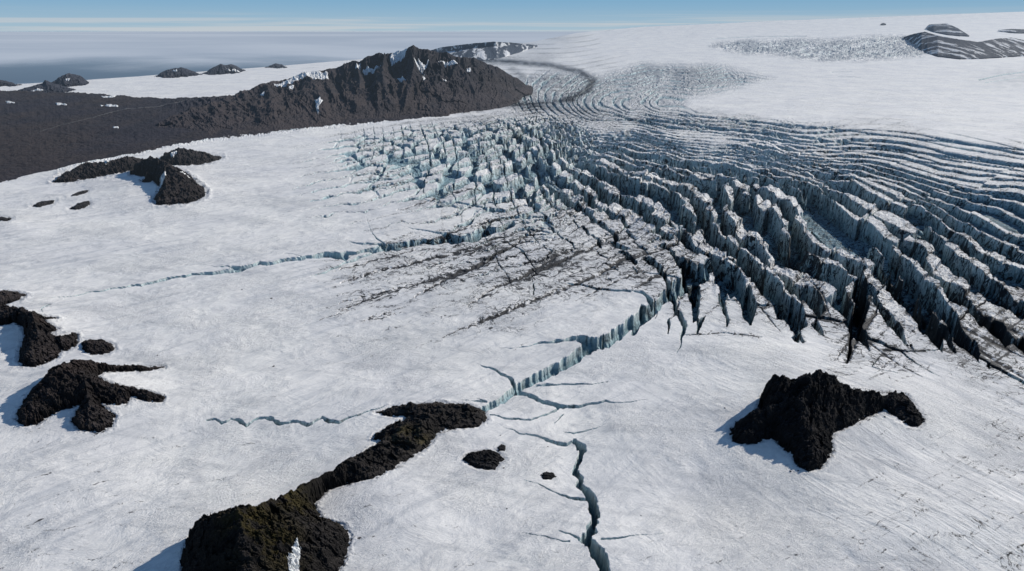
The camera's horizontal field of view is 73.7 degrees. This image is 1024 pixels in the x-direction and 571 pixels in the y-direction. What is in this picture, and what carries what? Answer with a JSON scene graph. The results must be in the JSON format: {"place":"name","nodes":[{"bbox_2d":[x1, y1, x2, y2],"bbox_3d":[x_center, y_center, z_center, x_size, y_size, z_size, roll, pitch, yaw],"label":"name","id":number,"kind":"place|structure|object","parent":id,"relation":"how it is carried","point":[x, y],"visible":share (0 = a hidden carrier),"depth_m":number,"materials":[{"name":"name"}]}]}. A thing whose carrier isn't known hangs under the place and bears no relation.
{"place":"outdoors","nodes":[
{"label":"outdoors","id":0,"kind":"place"},
{"bbox_2d":[40,100,184,131],"bbox_3d":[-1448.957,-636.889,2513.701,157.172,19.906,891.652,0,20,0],"label":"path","id":1,"kind":"structure","parent":0,"point":[118,110],"depth_m":2662.79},
{"bbox_2d":[0,59,328,83],"bbox_3d":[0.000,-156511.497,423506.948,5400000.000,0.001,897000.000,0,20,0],"label":"sea","id":2,"kind":"structure","parent":0,"point":[42,72],"depth_m":27061.52,"materials":[{"name":"liquid"}]},
{"bbox_2d":[0,90,448,182],"bbox_3d":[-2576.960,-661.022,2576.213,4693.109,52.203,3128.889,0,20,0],"label":"dark plain","id":3,"kind":"structure","parent":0,"point":[27,147],"depth_m":2177.39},
{"bbox_2d":[0,31,591,64],"bbox_3d":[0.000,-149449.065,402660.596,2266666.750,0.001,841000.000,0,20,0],"label":"cloud","id":4,"kind":"structure","parent":0,"point":[192,47],"depth_m":41898.44,"materials":[{"name":"white"}]},
{"bbox_2d":[156,45,532,135],"bbox_3d":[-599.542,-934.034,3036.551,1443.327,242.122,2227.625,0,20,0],"label":"mountain","id":5,"kind":"structure","parent":0,"point":[412,79],"depth_m":2836.65,"materials":[{"name":"grey stone"}]},
{"bbox_2d":[431,42,536,60],"bbox_3d":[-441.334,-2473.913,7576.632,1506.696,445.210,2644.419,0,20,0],"label":"snowy hill","id":6,"kind":"structure","parent":0,"point":[483,51],"depth_m":7230.23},
{"bbox_2d":[0,12,1023,570],"bbox_3d":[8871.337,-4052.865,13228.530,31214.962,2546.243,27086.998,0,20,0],"label":"glacier","id":7,"kind":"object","parent":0,"point":[624,274],"visible":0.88,"depth_m":789.05,"materials":[{"name":"white ice"}]},
{"bbox_2d":[0,217,11,220],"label":"rock outcrop","id":8,"kind":"object","parent":7,"relation":"on","point":[4,218],"visible":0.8,"depth_m":1132.90,"materials":[{"name":"grey stone"}]},
{"bbox_2d":[0,80,21,86],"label":"rock peak","id":9,"kind":"object","parent":7,"relation":"on","point":[6,83],"visible":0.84,"depth_m":3987.65,"materials":[{"name":"grey stone"}]},
{"bbox_2d":[0,290,25,304],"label":"rock outcrop","id":10,"kind":"object","parent":7,"relation":"on","point":[7,297],"visible":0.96,"depth_m":797.63,"materials":[{"name":"grey stone"}]},
{"bbox_2d":[0,304,77,366],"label":"rock outcrop","id":11,"kind":"object","parent":7,"relation":"on","point":[41,344],"visible":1,"depth_m":688.79,"materials":[{"name":"black stone"}]},
{"bbox_2d":[33,200,53,206],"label":"rock outcrop","id":12,"kind":"object","parent":7,"relation":"on","point":[42,203],"visible":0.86,"depth_m":1260.74,"materials":[{"name":"grey stone"}]},
{"bbox_2d":[17,80,75,92],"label":"rock peak","id":13,"kind":"object","parent":7,"relation":"on","point":[45,86],"visible":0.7,"depth_m":3614.05,"materials":[{"name":"grey stone"}]},
{"bbox_2d":[52,73,88,86],"bbox_3d":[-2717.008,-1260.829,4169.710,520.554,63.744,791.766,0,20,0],"label":"rock peak","id":14,"kind":"object","parent":7,"relation":"on","point":[68,80],"visible":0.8,"depth_m":4073.91,"materials":[{"name":"grey stone"}]},
{"bbox_2d":[71,190,87,195],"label":"rock outcrop","id":15,"kind":"object","parent":7,"relation":"on","point":[80,192],"visible":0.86,"depth_m":1339.85,"materials":[{"name":"grey stone"}]},
{"bbox_2d":[70,201,89,209],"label":"rock outcrop","id":16,"kind":"object","parent":7,"relation":"on","point":[84,204],"visible":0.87,"depth_m":1244.38,"materials":[{"name":"grey stone"}]},
{"bbox_2d":[17,359,165,431],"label":"rock outcrop","id":17,"kind":"object","parent":7,"relation":"on","point":[84,387],"visible":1,"depth_m":579.47,"materials":[{"name":"black stone"}]},
{"bbox_2d":[53,156,142,182],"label":"rock outcrop","id":18,"kind":"object","parent":7,"relation":"on","point":[86,170],"visible":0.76,"depth_m":1510.65,"materials":[{"name":"grey stone"}]},
{"bbox_2d":[81,339,114,354],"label":"rock outcrop","id":19,"kind":"object","parent":7,"relation":"on","point":[96,347],"visible":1,"depth_m":683.34,"materials":[{"name":"black stone"}]},
{"bbox_2d":[130,156,204,204],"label":"rock outcrop","id":20,"kind":"object","parent":7,"relation":"on","point":[178,185],"visible":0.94,"depth_m":1355.55,"materials":[{"name":"grey stone"}]},
{"bbox_2d":[154,67,202,77],"bbox_3d":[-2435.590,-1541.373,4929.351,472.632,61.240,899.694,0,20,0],"label":"rock peak","id":21,"kind":"object","parent":7,"relation":"on","point":[177,72],"visible":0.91,"depth_m":4827.41,"materials":[{"name":"grey stone"}]},
{"bbox_2d":[160,147,220,165],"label":"rock outcrop","id":22,"kind":"object","parent":7,"relation":"on","point":[178,156],"visible":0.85,"depth_m":1655.95,"materials":[{"name":"grey stone"}]},
{"bbox_2d":[202,64,245,74],"bbox_3d":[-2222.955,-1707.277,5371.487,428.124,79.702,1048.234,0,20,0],"label":"rock peak","id":23,"kind":"object","parent":7,"relation":"on","point":[220,69],"visible":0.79,"depth_m":5162.80,"materials":[{"name":"grey stone"}]},
{"bbox_2d":[265,63,286,67],"bbox_3d":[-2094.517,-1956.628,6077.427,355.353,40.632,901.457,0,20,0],"label":"rock peak","id":24,"kind":"object","parent":7,"relation":"on","point":[275,65],"visible":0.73,"depth_m":5953.86,"materials":[{"name":"grey stone"}]},
{"bbox_2d":[180,401,486,570],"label":"rock outcrop","id":25,"kind":"object","parent":7,"relation":"on","point":[291,530],"visible":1,"depth_m":413.13,"materials":[{"name":"black stone"}]},
{"bbox_2d":[463,449,504,469],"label":"rock outcrop","id":26,"kind":"object","parent":7,"relation":"on","point":[484,459],"visible":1,"depth_m":501.61,"materials":[{"name":"black stone"}]},
{"bbox_2d":[498,444,505,450],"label":"rock outcrop","id":27,"kind":"object","parent":7,"relation":"on","point":[501,447],"visible":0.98,"depth_m":517.30,"materials":[{"name":"black stone"}]},
{"bbox_2d":[540,471,556,479],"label":"rock outcrop","id":28,"kind":"object","parent":7,"relation":"on","point":[546,475],"visible":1,"depth_m":490.56,"materials":[{"name":"black stone"}]},
{"bbox_2d":[729,369,925,471],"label":"rock outcrop","id":29,"kind":"object","parent":7,"relation":"on","point":[803,418],"visible":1,"depth_m":533.76,"materials":[{"name":"black stone"}]},
{"bbox_2d":[925,23,968,36],"bbox_3d":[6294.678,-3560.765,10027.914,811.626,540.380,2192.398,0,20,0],"label":"rocky bluff","id":30,"kind":"structure","parent":7,"relation":"on","point":[947,29],"depth_m":9571.45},
{"bbox_2d":[904,32,1023,58],"bbox_3d":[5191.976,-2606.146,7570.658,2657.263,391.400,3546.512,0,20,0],"label":"rocky bluff","id":31,"kind":"structure","parent":7,"relation":"on","point":[938,46],"depth_m":6510.86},
{"bbox_2d":[998,29,1023,33],"bbox_3d":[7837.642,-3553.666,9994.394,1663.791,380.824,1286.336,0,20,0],"label":"rocky bluff","id":32,"kind":"structure","parent":7,"relation":"on","point":[1020,31],"depth_m":9685.56,"materials":[{"name":"grey stone"}]},
{"bbox_2d":[0,0,1023,30],"label":"sky","id":33,"kind":"structure","parent":0,"point":[15,15],"materials":[{"name":"blue"}]}
]}

